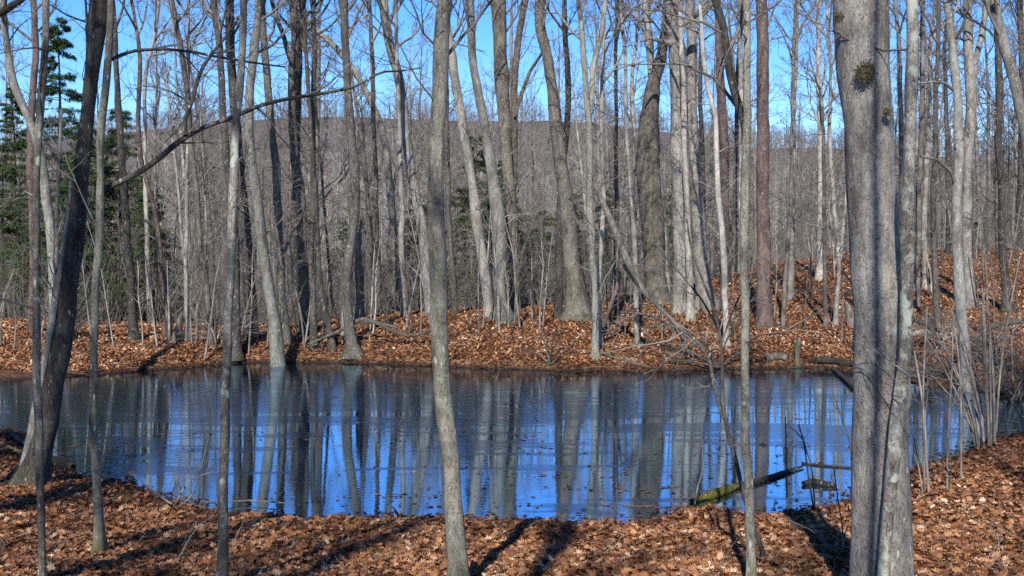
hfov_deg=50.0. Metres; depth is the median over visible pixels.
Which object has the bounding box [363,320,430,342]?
fallen branch
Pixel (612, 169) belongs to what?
bare tree
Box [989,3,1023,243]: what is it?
bare tree
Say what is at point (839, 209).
sapling
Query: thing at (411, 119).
bare tree
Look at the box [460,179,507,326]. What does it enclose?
sapling
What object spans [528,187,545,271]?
bare tree
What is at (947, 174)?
bare tree
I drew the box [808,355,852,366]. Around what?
log
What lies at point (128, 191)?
bare tree
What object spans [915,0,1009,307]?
bare tree
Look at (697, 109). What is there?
bare tree
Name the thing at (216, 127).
bare tree
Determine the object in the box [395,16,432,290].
bare tree
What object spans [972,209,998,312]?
sapling
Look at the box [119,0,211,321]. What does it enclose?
bare tree
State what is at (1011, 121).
bare tree
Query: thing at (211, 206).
bare tree
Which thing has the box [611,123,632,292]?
bare tree
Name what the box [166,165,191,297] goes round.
bare tree
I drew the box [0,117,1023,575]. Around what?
ground
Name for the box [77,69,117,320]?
bare tree
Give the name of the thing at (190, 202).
bare tree
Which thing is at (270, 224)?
bare tree
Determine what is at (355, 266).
sapling
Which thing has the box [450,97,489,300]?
bare tree
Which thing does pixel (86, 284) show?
sapling
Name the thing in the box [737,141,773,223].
bare tree
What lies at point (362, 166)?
bare tree
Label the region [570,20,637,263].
bare tree
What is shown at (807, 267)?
log
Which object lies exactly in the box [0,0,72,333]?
bare tree
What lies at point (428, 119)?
bare tree
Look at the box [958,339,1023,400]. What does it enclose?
bare shrub
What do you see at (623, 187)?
bare tree
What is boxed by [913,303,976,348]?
bare shrub
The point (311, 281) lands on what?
bare tree
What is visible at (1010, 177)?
bare tree
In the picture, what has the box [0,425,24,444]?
fallen branch
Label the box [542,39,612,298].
bare tree
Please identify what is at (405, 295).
sapling
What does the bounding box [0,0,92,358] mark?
bare tree
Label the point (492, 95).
bare tree
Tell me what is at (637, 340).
bare tree
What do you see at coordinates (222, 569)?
bare tree
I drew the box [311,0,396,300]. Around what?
bare tree
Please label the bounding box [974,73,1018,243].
bare tree
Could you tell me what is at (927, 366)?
bare shrub
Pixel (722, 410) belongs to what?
sapling
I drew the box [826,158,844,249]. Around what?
sapling
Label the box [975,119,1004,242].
bare tree
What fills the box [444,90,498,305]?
bare tree
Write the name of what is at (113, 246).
hemlock tree
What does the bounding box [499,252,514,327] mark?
sapling
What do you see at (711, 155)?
bare tree
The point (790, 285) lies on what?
bare tree
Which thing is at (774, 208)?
bare tree
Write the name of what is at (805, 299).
sapling
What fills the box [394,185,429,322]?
sapling
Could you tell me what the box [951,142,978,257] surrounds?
sapling
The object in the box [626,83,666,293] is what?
bare tree
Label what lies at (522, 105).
bare tree
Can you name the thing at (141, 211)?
hemlock tree
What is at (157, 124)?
bare tree
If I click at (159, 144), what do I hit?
bare tree
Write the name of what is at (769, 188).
bare tree
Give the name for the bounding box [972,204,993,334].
sapling
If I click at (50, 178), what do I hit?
bare tree
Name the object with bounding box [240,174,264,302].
bare tree
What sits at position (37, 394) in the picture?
bare tree
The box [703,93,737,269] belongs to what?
bare tree
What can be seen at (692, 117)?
bare tree
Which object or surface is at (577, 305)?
bare tree
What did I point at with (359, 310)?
snag
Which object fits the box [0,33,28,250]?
bare tree
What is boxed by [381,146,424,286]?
bare tree
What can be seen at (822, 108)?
bare tree
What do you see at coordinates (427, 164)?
bare tree
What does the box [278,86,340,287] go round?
bare tree
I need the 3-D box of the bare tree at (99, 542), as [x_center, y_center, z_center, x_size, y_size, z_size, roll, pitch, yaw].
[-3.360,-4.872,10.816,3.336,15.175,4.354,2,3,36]
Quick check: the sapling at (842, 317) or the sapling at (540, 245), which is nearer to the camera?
the sapling at (842, 317)
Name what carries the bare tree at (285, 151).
on the ground
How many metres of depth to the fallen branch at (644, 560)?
9.82 m
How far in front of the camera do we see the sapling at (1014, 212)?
51.26 m
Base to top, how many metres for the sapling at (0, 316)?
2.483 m
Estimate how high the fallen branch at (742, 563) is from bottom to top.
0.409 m
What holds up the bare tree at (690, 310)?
on the ground
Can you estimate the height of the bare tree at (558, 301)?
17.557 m
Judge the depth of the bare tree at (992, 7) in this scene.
26.65 m
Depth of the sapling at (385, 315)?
34.15 m
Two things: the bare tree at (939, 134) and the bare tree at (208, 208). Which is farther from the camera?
the bare tree at (939, 134)
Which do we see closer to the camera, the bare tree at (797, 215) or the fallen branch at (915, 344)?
the fallen branch at (915, 344)
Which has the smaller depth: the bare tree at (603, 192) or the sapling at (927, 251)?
the bare tree at (603, 192)
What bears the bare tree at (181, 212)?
on the ground
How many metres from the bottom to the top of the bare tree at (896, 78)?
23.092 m
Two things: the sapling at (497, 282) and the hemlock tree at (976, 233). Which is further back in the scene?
the hemlock tree at (976, 233)
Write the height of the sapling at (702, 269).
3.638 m
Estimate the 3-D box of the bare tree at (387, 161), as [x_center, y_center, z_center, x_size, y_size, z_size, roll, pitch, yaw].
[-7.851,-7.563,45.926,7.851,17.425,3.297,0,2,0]
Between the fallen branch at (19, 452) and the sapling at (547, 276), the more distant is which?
the sapling at (547, 276)
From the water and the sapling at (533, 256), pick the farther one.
the sapling at (533, 256)
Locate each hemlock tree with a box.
[0,17,124,300]
[0,87,43,317]
[0,143,48,317]
[0,203,87,319]
[16,163,107,315]
[40,120,136,318]
[77,237,141,320]
[83,109,178,321]
[112,191,183,321]
[125,190,184,321]
[323,220,354,304]
[381,199,468,308]
[444,135,520,306]
[460,160,540,303]
[520,209,564,303]
[550,194,611,298]
[580,190,629,295]
[639,195,693,283]
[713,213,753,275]
[973,212,986,247]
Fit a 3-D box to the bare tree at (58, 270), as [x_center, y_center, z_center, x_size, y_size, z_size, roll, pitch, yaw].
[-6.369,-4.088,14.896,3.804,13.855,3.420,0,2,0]
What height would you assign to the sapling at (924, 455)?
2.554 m
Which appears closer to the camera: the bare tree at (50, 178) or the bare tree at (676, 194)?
the bare tree at (676, 194)
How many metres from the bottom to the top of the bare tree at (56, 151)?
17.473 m
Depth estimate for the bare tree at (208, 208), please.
76.63 m
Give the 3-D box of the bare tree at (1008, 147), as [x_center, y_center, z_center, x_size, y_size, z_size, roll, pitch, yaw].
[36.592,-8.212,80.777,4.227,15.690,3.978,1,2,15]
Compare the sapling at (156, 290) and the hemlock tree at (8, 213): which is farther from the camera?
the hemlock tree at (8, 213)
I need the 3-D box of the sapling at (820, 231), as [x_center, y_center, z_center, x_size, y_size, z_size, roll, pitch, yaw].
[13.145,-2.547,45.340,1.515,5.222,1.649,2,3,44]
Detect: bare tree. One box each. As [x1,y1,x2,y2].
[0,0,49,575]
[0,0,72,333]
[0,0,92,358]
[0,7,55,315]
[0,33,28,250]
[0,52,23,248]
[5,0,157,487]
[8,0,150,465]
[21,100,65,240]
[28,164,56,222]
[41,0,431,552]
[49,120,73,193]
[51,0,163,342]
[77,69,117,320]
[82,0,178,339]
[109,159,131,248]
[110,79,184,260]
[115,157,142,230]
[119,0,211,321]
[119,0,252,321]
[125,130,159,251]
[131,0,208,291]
[134,0,227,318]
[140,0,233,345]
[142,108,177,277]
[147,125,179,269]
[149,3,228,316]
[150,86,227,297]
[157,0,231,342]
[158,156,192,293]
[160,0,231,298]
[160,126,202,299]
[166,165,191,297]
[170,106,224,307]
[173,109,204,277]
[178,169,204,247]
[183,144,224,300]
[190,0,265,360]
[192,0,285,341]
[197,77,231,296]
[200,109,225,298]
[207,146,225,276]
[209,0,336,366]
[209,142,230,252]
[210,108,253,292]
[215,122,262,293]
[216,0,277,575]
[233,0,333,343]
[235,0,414,310]
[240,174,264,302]
[244,102,269,296]
[245,120,272,289]
[248,167,285,255]
[252,117,282,306]
[254,106,308,297]
[255,0,322,333]
[255,38,311,292]
[261,163,274,274]
[262,67,331,216]
[264,0,353,299]
[264,0,354,324]
[265,137,309,302]
[272,91,332,284]
[274,0,358,349]
[278,9,379,317]
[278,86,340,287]
[281,0,345,351]
[306,0,388,358]
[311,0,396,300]
[317,0,492,575]
[318,128,348,272]
[328,41,386,311]
[338,0,398,313]
[339,184,366,297]
[342,110,405,241]
[345,101,384,310]
[348,0,463,313]
[348,37,429,299]
[360,130,395,300]
[368,66,422,243]
[369,0,435,316]
[379,131,427,288]
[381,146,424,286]
[390,20,430,296]
[391,8,482,202]
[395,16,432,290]
[396,88,463,287]
[404,0,490,313]
[407,101,444,217]
[413,34,464,245]
[413,78,451,189]
[416,96,456,220]
[417,0,511,317]
[423,132,466,303]
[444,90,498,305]
[444,121,468,293]
[444,158,462,279]
[450,96,485,296]
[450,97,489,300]
[451,158,471,268]
[452,141,476,299]
[455,0,545,323]
[457,100,498,209]
[466,0,554,311]
[466,54,525,250]
[477,0,551,301]
[491,75,548,208]
[496,95,538,297]
[510,0,623,359]
[513,0,600,322]
[518,73,555,266]
[520,145,553,293]
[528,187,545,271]
[529,141,555,294]
[531,0,606,319]
[533,1,595,264]
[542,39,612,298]
[543,168,573,290]
[548,155,582,267]
[561,0,632,289]
[563,0,685,345]
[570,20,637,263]
[574,83,620,216]
[576,0,661,319]
[576,147,595,289]
[577,85,637,293]
[579,0,947,575]
[582,108,625,202]
[585,0,670,346]
[599,0,714,303]
[601,0,704,296]
[603,1,669,281]
[606,111,665,295]
[610,0,655,293]
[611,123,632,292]
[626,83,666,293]
[629,0,714,314]
[643,0,769,346]
[646,0,724,321]
[655,0,737,310]
[660,2,719,241]
[663,17,714,260]
[664,148,672,267]
[684,0,753,228]
[689,51,736,278]
[689,127,718,271]
[695,0,754,284]
[696,1,790,272]
[698,0,791,266]
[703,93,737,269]
[706,91,737,269]
[706,124,737,263]
[706,132,733,274]
[712,0,755,273]
[712,0,796,329]
[729,114,753,260]
[730,76,778,265]
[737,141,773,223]
[749,130,784,266]
[750,0,829,299]
[753,154,787,259]
[756,110,812,260]
[759,0,918,575]
[764,0,830,328]
[767,0,842,280]
[767,0,895,327]
[769,137,810,258]
[771,75,815,257]
[771,206,797,256]
[781,172,816,257]
[781,186,811,250]
[783,0,848,325]
[783,119,816,258]
[800,91,842,208]
[800,152,826,258]
[805,74,846,251]
[811,189,831,256]
[812,120,846,249]
[814,131,843,253]
[822,42,905,147]
[826,48,897,259]
[833,0,914,575]
[889,0,919,169]
[889,0,944,290]
[890,0,981,288]
[890,8,963,247]
[890,44,932,216]
[891,69,929,202]
[892,0,951,306]
[892,88,915,225]
[894,39,952,215]
[894,41,944,218]
[894,48,914,185]
[894,124,914,203]
[895,2,990,254]
[896,0,963,262]
[896,0,978,325]
[896,40,964,248]
[899,0,1011,391]
[900,0,1023,313]
[914,127,944,227]
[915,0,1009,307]
[919,41,964,237]
[937,51,993,225]
[941,74,995,203]
[941,109,986,208]
[942,5,1012,248]
[943,0,1023,254]
[958,1,1023,247]
[973,85,1012,233]
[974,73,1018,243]
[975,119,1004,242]
[977,90,1012,239]
[979,97,1013,230]
[981,73,1022,245]
[983,0,1023,257]
[983,56,1018,245]
[986,24,1022,234]
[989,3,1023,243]
[992,122,1023,246]
[1000,0,1023,250]
[1002,20,1023,232]
[1003,1,1023,173]
[1005,132,1023,247]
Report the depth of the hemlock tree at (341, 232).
87.80 m
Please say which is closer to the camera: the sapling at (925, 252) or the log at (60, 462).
the log at (60, 462)
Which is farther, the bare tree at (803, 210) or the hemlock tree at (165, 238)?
the bare tree at (803, 210)
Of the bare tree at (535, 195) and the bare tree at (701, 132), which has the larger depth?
the bare tree at (535, 195)
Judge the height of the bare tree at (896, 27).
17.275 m
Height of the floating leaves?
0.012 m
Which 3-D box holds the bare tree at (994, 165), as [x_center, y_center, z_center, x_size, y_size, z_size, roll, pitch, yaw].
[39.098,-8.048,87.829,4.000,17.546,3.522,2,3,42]
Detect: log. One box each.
[51,456,75,468]
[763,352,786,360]
[794,265,832,269]
[796,289,851,295]
[801,478,834,486]
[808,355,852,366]
[912,340,979,354]
[913,329,954,338]
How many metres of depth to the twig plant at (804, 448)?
14.34 m
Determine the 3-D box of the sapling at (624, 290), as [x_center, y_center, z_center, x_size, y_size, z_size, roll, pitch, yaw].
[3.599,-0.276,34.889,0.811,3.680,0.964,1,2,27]
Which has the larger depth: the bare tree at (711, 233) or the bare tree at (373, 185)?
the bare tree at (373, 185)
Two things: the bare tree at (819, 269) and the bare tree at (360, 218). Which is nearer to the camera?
the bare tree at (819, 269)
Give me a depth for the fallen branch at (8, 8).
11.87 m
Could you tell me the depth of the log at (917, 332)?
34.96 m
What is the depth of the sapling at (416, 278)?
34.71 m
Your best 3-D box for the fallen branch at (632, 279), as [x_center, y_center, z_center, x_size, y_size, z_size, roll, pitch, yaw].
[4.785,0.898,32.328,2.566,3.244,1.884,1,2,33]
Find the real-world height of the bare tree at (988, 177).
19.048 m
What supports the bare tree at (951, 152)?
on the ground
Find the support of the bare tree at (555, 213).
on the ground
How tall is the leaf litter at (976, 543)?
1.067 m
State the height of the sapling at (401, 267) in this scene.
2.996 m
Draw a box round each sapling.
[0,263,21,327]
[0,266,18,315]
[0,269,8,344]
[4,262,29,346]
[40,262,48,335]
[77,257,108,329]
[85,218,119,345]
[104,280,110,339]
[114,254,155,348]
[135,253,157,346]
[137,224,169,341]
[158,257,183,347]
[173,209,210,343]
[179,228,226,359]
[186,285,208,338]
[193,234,212,347]
[194,219,227,351]
[225,206,270,340]
[239,229,256,353]
[240,263,265,338]
[271,236,303,341]
[278,266,297,324]
[287,222,308,348]
[299,290,318,345]
[314,221,347,333]
[318,229,332,348]
[335,255,353,338]
[338,233,374,341]
[339,293,342,343]
[360,241,388,333]
[363,224,396,330]
[363,243,384,339]
[380,296,387,336]
[392,248,415,339]
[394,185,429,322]
[397,204,448,332]
[397,252,409,333]
[414,268,429,335]
[458,196,496,333]
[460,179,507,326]
[467,275,473,328]
[482,206,519,331]
[492,199,527,326]
[492,270,497,325]
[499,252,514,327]
[511,231,519,324]
[514,227,535,325]
[518,211,566,309]
[520,252,536,321]
[525,257,536,319]
[527,214,560,329]
[533,209,552,289]
[537,219,560,323]
[586,203,608,331]
[589,209,802,556]
[596,171,626,307]
[615,221,628,337]
[621,190,657,304]
[627,198,644,298]
[640,172,670,240]
[648,259,668,337]
[658,220,686,341]
[673,256,691,324]
[690,222,719,321]
[712,220,733,314]
[717,225,738,309]
[727,252,737,338]
[749,246,756,294]
[772,230,793,316]
[785,139,815,276]
[795,199,820,305]
[802,263,813,328]
[807,174,846,288]
[810,172,841,278]
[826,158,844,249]
[831,163,845,262]
[840,291,850,341]
[911,307,944,493]
[915,218,931,296]
[921,214,930,293]
[921,314,965,489]
[933,307,969,479]
[942,189,971,263]
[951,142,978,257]
[972,168,996,262]
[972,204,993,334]
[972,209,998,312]
[973,156,996,257]
[974,204,1001,343]
[990,252,1013,379]
[994,198,1023,327]
[995,145,1023,264]
[1006,175,1023,265]
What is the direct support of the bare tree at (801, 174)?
on the ground
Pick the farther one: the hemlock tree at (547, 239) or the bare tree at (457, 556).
the hemlock tree at (547, 239)
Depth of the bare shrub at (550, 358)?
31.57 m
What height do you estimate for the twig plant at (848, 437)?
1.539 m
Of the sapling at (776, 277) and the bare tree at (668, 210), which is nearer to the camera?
the sapling at (776, 277)
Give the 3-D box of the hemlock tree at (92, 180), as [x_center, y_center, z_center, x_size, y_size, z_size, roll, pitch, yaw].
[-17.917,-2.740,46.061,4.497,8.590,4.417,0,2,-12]
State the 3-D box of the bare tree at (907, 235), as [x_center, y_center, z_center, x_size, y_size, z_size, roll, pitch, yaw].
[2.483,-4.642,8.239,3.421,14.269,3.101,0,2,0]
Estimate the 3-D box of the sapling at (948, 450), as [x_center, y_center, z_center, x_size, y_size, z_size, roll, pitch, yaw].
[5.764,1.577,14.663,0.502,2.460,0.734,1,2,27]
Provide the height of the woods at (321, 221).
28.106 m
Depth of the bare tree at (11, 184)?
64.08 m
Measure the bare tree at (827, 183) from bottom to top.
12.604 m
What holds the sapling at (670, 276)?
on the ground
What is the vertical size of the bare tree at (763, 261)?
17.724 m
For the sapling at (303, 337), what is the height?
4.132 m
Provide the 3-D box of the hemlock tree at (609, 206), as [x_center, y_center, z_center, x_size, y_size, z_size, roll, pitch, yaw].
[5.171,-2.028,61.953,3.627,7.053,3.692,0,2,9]
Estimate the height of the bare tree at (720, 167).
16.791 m
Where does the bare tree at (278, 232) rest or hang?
on the ground
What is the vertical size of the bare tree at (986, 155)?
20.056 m
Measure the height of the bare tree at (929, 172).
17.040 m
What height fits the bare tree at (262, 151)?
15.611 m
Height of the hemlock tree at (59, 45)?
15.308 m
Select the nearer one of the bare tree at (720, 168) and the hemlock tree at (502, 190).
the hemlock tree at (502, 190)
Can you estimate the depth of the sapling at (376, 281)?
35.65 m
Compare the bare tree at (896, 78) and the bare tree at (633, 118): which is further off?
the bare tree at (896, 78)
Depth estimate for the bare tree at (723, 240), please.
33.57 m
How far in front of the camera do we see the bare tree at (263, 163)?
90.37 m
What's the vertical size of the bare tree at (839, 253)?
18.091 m
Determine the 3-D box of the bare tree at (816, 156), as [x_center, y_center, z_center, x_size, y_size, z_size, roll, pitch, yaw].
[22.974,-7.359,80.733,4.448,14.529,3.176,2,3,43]
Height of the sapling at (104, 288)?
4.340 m
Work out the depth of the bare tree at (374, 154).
42.74 m
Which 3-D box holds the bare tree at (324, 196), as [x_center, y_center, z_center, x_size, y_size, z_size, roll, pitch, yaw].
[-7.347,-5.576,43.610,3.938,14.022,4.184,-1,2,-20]
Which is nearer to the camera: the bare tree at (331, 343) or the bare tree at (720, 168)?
the bare tree at (331, 343)
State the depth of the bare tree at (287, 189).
93.79 m
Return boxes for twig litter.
[3,253,1022,373]
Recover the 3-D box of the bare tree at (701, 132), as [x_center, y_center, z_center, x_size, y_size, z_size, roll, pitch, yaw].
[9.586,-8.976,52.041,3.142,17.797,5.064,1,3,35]
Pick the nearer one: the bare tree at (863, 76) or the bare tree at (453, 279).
the bare tree at (863, 76)
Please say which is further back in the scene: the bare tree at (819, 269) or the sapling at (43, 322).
the bare tree at (819, 269)
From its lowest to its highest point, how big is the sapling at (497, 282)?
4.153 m
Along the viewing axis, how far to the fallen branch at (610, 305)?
33.48 m
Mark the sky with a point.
(484, 32)
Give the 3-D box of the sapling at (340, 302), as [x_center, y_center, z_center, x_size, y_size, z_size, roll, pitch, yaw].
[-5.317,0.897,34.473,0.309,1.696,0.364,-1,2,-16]
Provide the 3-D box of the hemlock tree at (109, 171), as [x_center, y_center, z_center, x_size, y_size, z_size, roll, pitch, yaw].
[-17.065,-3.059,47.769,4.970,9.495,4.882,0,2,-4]
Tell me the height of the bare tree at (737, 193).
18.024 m
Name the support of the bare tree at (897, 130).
on the ground
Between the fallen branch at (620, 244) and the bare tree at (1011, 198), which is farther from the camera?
the bare tree at (1011, 198)
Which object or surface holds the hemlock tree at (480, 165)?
on the ground
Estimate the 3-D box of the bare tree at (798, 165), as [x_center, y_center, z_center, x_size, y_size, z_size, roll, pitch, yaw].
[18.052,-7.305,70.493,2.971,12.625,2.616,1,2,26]
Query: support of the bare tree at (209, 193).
on the ground
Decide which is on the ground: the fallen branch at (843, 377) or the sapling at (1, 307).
the sapling at (1, 307)
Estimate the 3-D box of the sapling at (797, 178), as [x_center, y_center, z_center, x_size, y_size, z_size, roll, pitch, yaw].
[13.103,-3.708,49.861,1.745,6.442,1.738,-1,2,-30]
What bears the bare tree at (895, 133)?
on the ground
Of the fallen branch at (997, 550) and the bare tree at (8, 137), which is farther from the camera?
the bare tree at (8, 137)
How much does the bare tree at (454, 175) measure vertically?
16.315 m
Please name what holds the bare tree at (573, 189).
on the ground
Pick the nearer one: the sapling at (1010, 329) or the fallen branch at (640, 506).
the fallen branch at (640, 506)
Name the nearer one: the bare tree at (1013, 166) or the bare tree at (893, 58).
the bare tree at (893, 58)
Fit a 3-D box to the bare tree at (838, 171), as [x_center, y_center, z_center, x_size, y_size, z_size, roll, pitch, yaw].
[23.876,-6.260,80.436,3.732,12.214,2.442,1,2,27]
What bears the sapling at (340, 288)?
on the ground
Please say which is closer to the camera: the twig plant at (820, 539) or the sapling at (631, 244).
the twig plant at (820, 539)
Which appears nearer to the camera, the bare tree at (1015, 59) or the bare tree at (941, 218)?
the bare tree at (941, 218)
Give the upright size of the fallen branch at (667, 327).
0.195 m
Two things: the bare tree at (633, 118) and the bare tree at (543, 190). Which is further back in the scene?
the bare tree at (543, 190)
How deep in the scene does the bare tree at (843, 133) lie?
45.16 m
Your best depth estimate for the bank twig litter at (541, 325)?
34.75 m
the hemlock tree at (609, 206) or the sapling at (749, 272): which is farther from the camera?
the hemlock tree at (609, 206)
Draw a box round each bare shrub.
[7,283,117,336]
[166,290,267,346]
[515,316,575,364]
[647,295,774,368]
[910,256,1022,449]
[910,339,959,386]
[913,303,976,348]
[941,311,1023,364]
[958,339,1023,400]
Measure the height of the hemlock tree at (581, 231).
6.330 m
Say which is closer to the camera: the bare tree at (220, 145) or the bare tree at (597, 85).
the bare tree at (597, 85)
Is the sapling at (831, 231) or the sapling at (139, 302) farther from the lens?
the sapling at (831, 231)
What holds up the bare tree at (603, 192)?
on the ground
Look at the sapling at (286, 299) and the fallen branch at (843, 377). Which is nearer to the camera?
the fallen branch at (843, 377)
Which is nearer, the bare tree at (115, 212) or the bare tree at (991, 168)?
the bare tree at (115, 212)
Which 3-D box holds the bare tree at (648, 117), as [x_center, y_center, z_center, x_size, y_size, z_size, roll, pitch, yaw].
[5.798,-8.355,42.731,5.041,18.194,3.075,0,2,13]
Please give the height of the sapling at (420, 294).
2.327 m
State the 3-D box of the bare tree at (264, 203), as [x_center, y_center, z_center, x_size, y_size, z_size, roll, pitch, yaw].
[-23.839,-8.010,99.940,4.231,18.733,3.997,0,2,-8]
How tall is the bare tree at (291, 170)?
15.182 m
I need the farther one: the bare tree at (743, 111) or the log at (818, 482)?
the log at (818, 482)
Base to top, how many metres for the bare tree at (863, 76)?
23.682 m
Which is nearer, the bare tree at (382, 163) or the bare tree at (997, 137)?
the bare tree at (997, 137)
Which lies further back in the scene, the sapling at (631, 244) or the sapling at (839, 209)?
the sapling at (839, 209)
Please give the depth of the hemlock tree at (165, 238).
52.03 m
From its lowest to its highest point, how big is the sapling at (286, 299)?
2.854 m
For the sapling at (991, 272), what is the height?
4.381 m
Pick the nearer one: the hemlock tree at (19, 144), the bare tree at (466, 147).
the bare tree at (466, 147)
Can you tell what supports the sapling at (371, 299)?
on the ground
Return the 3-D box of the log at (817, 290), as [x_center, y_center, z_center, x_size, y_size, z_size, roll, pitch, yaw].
[12.648,0.167,43.880,2.388,0.247,0.932,1,2,25]
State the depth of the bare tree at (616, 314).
37.81 m
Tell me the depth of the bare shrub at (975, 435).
18.62 m
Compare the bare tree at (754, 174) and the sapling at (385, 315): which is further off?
the bare tree at (754, 174)
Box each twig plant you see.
[127,432,213,505]
[694,409,706,504]
[781,417,822,505]
[786,468,850,548]
[824,380,850,458]
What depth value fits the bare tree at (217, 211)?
108.92 m
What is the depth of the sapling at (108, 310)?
34.56 m
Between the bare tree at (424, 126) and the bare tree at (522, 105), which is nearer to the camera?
the bare tree at (522, 105)
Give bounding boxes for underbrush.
[0,159,1023,325]
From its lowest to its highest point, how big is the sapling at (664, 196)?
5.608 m
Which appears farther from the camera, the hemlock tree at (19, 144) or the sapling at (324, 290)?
the hemlock tree at (19, 144)
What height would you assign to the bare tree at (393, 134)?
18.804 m
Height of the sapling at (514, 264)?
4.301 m
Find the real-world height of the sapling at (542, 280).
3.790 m
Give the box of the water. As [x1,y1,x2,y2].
[0,362,1023,522]
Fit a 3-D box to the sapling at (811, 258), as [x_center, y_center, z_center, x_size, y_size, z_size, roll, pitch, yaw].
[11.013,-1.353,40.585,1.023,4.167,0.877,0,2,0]
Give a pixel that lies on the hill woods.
(772, 137)
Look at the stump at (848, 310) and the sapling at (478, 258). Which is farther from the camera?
the stump at (848, 310)
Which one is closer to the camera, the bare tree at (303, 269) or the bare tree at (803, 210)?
the bare tree at (303, 269)
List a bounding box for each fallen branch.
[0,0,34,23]
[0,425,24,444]
[0,442,22,454]
[46,524,65,550]
[135,474,208,508]
[164,487,284,505]
[178,516,253,560]
[310,312,401,343]
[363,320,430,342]
[392,506,401,519]
[591,182,751,369]
[591,540,647,575]
[599,350,650,367]
[601,258,625,327]
[622,264,716,361]
[623,505,657,506]
[639,325,670,329]
[662,485,679,487]
[688,465,803,503]
[720,536,794,566]
[801,462,850,467]
[832,368,852,387]
[911,346,976,379]
[912,320,951,347]
[933,337,994,386]
[971,315,1023,341]
[981,374,1023,399]
[985,526,1010,568]
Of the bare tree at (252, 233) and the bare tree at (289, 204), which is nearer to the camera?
the bare tree at (252, 233)
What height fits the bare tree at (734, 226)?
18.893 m
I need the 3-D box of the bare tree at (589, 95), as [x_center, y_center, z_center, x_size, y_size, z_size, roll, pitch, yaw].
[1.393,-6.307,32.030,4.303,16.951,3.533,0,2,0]
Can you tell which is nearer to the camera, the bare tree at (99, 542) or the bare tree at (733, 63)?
the bare tree at (99, 542)
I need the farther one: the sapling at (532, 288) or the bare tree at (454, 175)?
the bare tree at (454, 175)
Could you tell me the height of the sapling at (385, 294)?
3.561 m
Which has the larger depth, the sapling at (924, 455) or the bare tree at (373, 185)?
the bare tree at (373, 185)
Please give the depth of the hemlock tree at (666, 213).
71.70 m
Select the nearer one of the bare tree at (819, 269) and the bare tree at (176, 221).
the bare tree at (819, 269)
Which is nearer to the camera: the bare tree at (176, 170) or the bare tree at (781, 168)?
the bare tree at (176, 170)
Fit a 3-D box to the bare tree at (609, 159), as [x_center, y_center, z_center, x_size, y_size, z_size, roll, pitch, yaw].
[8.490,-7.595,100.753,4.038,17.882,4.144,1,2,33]
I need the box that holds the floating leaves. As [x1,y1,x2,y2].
[58,375,1017,520]
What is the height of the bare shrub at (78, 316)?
2.126 m
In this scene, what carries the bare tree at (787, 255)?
on the ground
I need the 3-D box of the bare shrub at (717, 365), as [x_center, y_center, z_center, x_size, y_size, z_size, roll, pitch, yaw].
[5.793,1.113,31.608,3.955,2.625,2.338,0,2,0]
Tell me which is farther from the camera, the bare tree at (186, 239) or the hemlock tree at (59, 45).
the hemlock tree at (59, 45)
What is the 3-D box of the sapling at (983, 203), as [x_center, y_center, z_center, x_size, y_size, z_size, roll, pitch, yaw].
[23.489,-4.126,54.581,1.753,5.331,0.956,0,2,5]
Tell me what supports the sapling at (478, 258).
on the ground
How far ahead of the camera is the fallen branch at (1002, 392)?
26.00 m
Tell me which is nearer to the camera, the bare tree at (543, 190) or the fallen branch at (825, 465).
the fallen branch at (825, 465)
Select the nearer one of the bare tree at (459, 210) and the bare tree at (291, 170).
the bare tree at (291, 170)
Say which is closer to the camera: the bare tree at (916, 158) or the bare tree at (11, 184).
the bare tree at (11, 184)
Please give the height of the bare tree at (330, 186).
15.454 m
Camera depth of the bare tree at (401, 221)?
38.79 m
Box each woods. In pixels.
[0,87,1012,216]
[0,115,1023,293]
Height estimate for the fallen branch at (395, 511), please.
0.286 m
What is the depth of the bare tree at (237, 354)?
33.33 m
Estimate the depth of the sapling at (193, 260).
34.02 m
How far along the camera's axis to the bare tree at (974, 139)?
101.80 m
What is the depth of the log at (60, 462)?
17.50 m
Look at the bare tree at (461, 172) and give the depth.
89.78 m
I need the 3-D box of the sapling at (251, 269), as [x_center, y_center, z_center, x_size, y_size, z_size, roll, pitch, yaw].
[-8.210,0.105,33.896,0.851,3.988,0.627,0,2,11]
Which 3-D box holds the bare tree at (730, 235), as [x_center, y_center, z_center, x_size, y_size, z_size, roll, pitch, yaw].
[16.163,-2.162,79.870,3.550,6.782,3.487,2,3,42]
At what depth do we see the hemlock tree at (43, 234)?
42.63 m
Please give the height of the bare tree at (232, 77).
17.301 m
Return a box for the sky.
[0,0,1023,162]
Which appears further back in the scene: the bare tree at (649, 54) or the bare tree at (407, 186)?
the bare tree at (407, 186)
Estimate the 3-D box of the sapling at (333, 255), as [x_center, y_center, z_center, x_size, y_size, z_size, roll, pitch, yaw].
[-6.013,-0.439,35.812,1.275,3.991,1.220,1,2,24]
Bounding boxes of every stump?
[171,312,182,342]
[794,337,800,365]
[844,300,853,326]
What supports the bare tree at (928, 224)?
on the ground
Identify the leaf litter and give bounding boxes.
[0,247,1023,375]
[0,426,1023,575]
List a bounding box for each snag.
[162,296,172,334]
[353,219,364,319]
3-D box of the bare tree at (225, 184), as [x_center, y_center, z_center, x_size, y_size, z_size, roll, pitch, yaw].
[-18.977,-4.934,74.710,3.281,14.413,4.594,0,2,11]
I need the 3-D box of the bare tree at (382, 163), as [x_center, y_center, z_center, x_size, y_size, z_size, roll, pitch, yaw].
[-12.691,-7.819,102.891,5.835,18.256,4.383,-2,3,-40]

